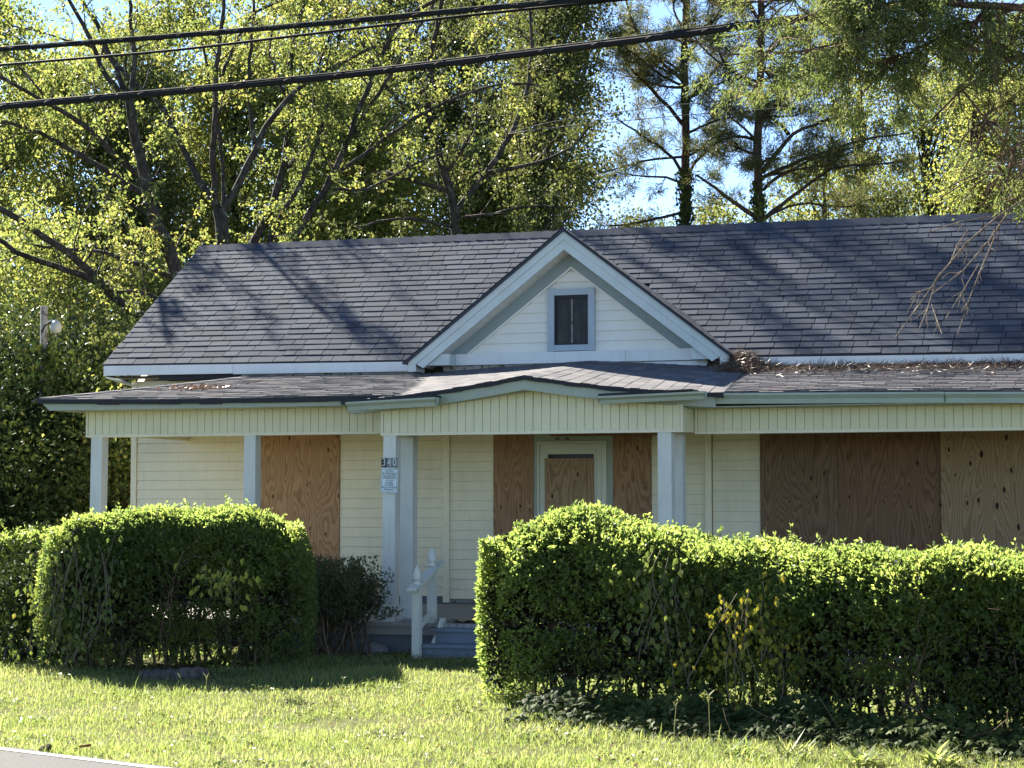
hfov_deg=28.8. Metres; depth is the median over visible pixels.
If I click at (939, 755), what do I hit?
grass tuft
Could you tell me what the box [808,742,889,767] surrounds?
grass tuft
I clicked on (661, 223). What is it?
broadleaf tree
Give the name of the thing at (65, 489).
overgrown shrub
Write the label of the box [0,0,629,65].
cable
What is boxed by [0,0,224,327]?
broadleaf tree
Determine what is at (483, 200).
broadleaf tree
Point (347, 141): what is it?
broadleaf tree
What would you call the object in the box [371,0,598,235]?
broadleaf tree
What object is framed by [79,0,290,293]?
broadleaf tree
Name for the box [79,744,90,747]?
red scrap
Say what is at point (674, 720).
seed stalk
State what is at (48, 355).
light pole
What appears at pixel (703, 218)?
broadleaf tree
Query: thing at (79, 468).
overgrown shrub
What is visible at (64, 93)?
broadleaf tree
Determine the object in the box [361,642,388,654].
rock
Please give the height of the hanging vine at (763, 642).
1.383 m
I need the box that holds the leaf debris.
[156,382,248,390]
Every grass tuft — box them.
[703,730,767,758]
[767,729,831,760]
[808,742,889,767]
[908,738,974,766]
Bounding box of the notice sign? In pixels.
[380,468,397,492]
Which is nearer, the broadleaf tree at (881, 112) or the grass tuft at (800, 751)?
the grass tuft at (800, 751)
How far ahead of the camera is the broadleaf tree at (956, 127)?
56.55 m
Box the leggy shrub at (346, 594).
[260,544,403,657]
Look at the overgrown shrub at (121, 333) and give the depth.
33.26 m
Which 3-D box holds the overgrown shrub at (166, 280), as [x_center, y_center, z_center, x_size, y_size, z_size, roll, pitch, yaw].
[-6.678,0.653,39.147,4.606,6.997,5.127,-1,-4,18]
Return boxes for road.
[0,747,176,767]
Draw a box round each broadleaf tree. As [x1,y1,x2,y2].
[0,0,103,387]
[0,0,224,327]
[0,8,158,343]
[2,8,247,388]
[64,0,376,244]
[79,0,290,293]
[143,1,352,262]
[205,0,414,239]
[225,0,358,243]
[239,50,457,241]
[277,0,564,241]
[296,0,511,236]
[301,0,629,239]
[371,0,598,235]
[396,111,611,236]
[456,0,635,229]
[469,0,651,231]
[588,200,674,228]
[653,187,754,225]
[735,155,864,221]
[781,65,941,220]
[806,160,952,218]
[871,55,1017,216]
[888,17,1023,214]
[908,68,1023,215]
[963,12,1023,210]
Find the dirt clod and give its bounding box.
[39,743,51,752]
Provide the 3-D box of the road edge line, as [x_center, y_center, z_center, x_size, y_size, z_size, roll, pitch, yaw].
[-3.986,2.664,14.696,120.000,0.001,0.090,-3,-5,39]
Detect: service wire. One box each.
[509,79,1023,132]
[509,88,1022,133]
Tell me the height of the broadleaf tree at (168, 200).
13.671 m
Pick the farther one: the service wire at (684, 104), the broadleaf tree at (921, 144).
the broadleaf tree at (921, 144)
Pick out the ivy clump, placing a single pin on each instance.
(8, 627)
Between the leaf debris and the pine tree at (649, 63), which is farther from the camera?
the pine tree at (649, 63)
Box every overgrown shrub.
[0,192,137,386]
[0,221,188,387]
[0,289,128,530]
[0,335,89,529]
[0,335,140,530]
[0,372,126,622]
[0,374,130,559]
[4,413,130,529]
[47,269,158,507]
[59,342,138,512]
[81,237,199,381]
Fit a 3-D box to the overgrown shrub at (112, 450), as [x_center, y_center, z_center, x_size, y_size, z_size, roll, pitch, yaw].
[-5.886,1.453,30.630,2.557,4.296,2.831,-1,-4,18]
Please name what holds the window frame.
in the house
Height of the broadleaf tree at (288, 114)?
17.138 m
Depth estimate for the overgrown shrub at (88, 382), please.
30.73 m
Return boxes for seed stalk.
[203,673,208,713]
[673,702,677,740]
[705,690,713,743]
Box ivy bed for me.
[481,678,1023,767]
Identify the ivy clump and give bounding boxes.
[0,495,155,664]
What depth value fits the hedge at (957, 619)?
16.60 m
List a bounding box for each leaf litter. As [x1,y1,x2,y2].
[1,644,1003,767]
[708,342,1023,386]
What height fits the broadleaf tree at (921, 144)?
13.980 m
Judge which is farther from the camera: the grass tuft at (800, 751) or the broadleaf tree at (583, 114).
the broadleaf tree at (583, 114)
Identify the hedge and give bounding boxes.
[0,520,111,644]
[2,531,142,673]
[16,492,326,668]
[472,499,1023,740]
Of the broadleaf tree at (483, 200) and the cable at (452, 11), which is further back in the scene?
the broadleaf tree at (483, 200)
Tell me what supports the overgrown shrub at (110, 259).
on the ground at (357, 721)
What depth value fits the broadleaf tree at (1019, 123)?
54.87 m
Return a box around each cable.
[0,0,603,51]
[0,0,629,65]
[0,0,966,109]
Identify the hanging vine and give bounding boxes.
[174,558,262,611]
[596,537,744,702]
[666,572,828,721]
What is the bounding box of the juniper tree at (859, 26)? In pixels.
[678,0,1023,255]
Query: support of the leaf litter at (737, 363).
on the house
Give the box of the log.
[139,666,207,679]
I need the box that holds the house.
[31,211,1023,664]
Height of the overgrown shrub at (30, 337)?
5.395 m
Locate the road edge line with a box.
[0,747,166,767]
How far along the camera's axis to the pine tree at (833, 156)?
41.85 m
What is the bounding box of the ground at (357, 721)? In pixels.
[0,638,1023,767]
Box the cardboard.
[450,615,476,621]
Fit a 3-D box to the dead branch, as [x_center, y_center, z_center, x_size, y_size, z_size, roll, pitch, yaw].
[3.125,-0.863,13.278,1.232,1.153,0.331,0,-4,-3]
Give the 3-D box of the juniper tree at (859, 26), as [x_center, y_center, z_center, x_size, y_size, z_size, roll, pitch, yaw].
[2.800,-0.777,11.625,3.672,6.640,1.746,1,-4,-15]
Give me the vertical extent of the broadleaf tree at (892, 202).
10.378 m
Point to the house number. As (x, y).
(388, 462)
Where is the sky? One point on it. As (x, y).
(669, 169)
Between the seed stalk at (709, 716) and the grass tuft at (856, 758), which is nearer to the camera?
the grass tuft at (856, 758)
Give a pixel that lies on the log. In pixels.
(197, 672)
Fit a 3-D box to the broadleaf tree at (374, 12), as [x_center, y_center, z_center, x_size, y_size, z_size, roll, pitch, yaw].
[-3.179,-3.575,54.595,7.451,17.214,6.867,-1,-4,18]
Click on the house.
(479, 385)
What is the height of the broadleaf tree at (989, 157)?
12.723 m
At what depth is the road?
13.71 m
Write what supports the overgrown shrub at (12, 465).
on the ground at (357, 721)
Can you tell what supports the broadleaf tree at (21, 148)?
on the ground at (357, 721)
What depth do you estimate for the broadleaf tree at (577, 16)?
43.20 m
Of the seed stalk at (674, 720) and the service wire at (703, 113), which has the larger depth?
the service wire at (703, 113)
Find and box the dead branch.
[894,198,1023,338]
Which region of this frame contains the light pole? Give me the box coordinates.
[2,306,81,523]
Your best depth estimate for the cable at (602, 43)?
14.09 m
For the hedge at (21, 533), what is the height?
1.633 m
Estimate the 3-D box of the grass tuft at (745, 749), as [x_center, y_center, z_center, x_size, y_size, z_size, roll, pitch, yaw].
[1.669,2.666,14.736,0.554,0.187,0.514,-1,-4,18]
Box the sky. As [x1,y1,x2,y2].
[0,0,1023,327]
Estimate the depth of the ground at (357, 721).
17.08 m
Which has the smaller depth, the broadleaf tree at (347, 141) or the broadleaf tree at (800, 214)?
the broadleaf tree at (347, 141)
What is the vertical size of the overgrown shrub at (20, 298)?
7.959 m
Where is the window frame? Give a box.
[547,287,595,351]
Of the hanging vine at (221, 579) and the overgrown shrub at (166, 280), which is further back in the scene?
the overgrown shrub at (166, 280)
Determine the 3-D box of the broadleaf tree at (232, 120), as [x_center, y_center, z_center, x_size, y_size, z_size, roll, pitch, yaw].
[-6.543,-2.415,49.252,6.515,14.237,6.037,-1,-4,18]
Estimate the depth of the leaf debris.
25.18 m
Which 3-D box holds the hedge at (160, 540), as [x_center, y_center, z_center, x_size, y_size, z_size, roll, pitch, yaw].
[-3.591,2.145,21.414,3.270,1.962,2.144,2,-4,-25]
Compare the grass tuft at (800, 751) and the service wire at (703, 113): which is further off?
the service wire at (703, 113)
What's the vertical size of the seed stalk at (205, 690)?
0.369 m
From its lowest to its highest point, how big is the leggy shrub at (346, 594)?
1.292 m
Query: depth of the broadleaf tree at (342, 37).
53.17 m
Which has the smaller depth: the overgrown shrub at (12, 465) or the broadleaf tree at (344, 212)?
the overgrown shrub at (12, 465)
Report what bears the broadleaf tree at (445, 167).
on the ground at (357, 721)
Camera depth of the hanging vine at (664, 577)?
16.85 m
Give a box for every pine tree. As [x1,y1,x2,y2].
[563,0,781,228]
[658,0,920,222]
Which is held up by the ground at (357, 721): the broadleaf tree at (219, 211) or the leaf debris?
the broadleaf tree at (219, 211)
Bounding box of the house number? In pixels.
[381,458,396,466]
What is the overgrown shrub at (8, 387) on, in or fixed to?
on the ground at (357, 721)

